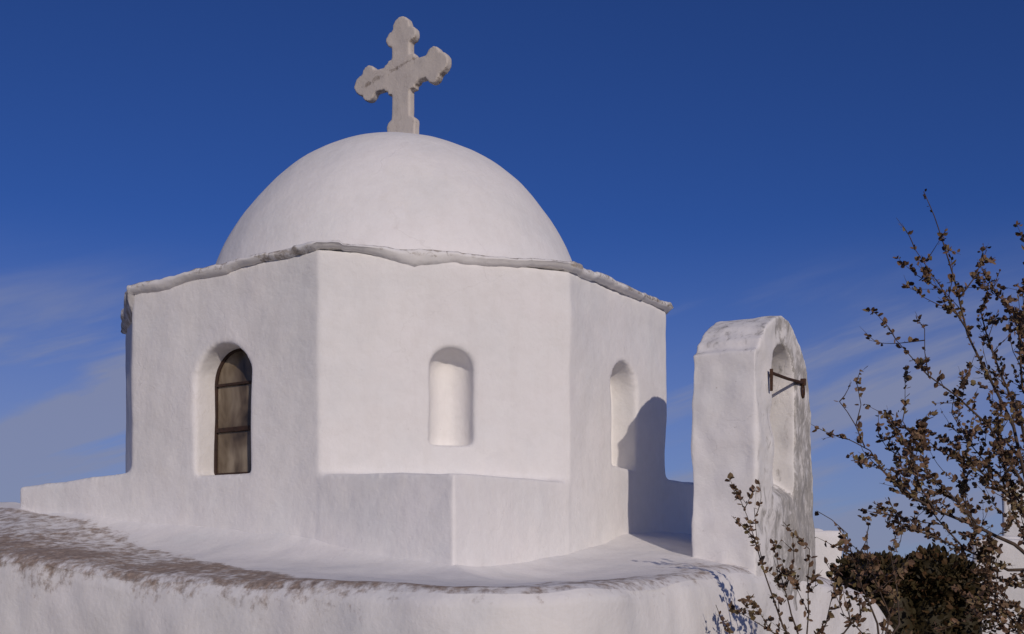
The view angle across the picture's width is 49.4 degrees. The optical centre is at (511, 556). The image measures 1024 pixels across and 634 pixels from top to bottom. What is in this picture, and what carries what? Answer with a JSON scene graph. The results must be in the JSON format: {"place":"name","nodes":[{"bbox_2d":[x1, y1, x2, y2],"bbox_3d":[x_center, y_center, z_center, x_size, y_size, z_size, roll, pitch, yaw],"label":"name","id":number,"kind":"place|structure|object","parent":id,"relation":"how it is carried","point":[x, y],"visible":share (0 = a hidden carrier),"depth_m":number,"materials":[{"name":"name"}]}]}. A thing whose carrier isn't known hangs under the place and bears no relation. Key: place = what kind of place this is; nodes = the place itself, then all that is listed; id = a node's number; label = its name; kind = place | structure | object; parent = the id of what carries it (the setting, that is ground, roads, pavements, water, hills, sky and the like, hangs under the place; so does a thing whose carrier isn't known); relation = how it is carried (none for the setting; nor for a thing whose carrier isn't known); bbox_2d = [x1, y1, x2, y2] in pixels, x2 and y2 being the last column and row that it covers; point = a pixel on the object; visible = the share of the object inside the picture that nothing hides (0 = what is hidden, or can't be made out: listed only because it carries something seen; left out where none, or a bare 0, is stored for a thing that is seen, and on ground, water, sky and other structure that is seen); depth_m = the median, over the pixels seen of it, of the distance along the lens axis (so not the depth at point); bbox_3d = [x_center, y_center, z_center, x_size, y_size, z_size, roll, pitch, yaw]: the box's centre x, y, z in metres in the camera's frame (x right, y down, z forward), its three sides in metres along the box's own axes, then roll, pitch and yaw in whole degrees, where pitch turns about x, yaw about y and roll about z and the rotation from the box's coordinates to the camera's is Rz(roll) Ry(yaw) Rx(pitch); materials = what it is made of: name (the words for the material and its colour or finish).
{"place":"outdoors","nodes":[
{"label":"outdoors","id":0,"kind":"place"},
{"bbox_2d":[0,0,1023,560],"label":"sky","id":1,"kind":"structure","parent":0,"point":[714,160],"materials":[{"name":"blue"}]},
{"bbox_3d":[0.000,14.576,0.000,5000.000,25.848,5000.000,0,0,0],"label":"ground","id":2,"kind":"structure","parent":0,"visible":0},
{"bbox_2d":[0,16,893,633],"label":"chapel","id":3,"kind":"structure","parent":2,"relation":"on","point":[402,374],"depth_m":8.69,"materials":[{"name":"paint"}]},
{"bbox_2d":[214,348,251,474],"bbox_3d":[-2.216,-1.189,9.106,0.608,1.040,0.041,0,0,31],"label":"window","id":4,"kind":"structure","parent":3,"relation":"in","point":[233,379],"depth_m":9.16,"materials":[{"name":"brown glass"}]},
{"bbox_2d":[716,472,912,633],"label":"shrub","id":5,"kind":"object","parent":2,"relation":"on","point":[785,572],"visible":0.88,"depth_m":7.22,"materials":[{"name":"brown plant"}]},
{"bbox_2d":[815,528,841,579],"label":"white house","id":6,"kind":"structure","parent":2,"relation":"on","point":[828,552],"depth_m":20.00,"materials":[{"name":"white paint"}]},
{"bbox_2d":[815,511,914,633],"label":"shrub","id":7,"kind":"object","parent":2,"relation":"on","point":[872,561],"visible":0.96,"depth_m":3.81,"materials":[{"name":"brown plant"}]},
{"bbox_2d":[825,542,997,633],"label":"hedge","id":8,"kind":"object","parent":2,"relation":"on","point":[933,575],"visible":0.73,"depth_m":12.13,"materials":[{"name":"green plant"}]},
{"bbox_2d":[811,189,1023,633],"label":"tree","id":9,"kind":"object","parent":2,"relation":"on","point":[989,546],"visible":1,"depth_m":2.38,"materials":[{"name":"brown plant"}]},
{"bbox_2d":[972,536,1023,633],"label":"white house","id":10,"kind":"structure","parent":2,"relation":"on","point":[1013,555],"depth_m":17.10,"materials":[{"name":"white paint"}]},
{"bbox_2d":[1002,484,1023,535],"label":"white house","id":11,"kind":"structure","parent":2,"relation":"on","point":[1014,529],"depth_m":25.27,"materials":[{"name":"white paint"}]}
]}

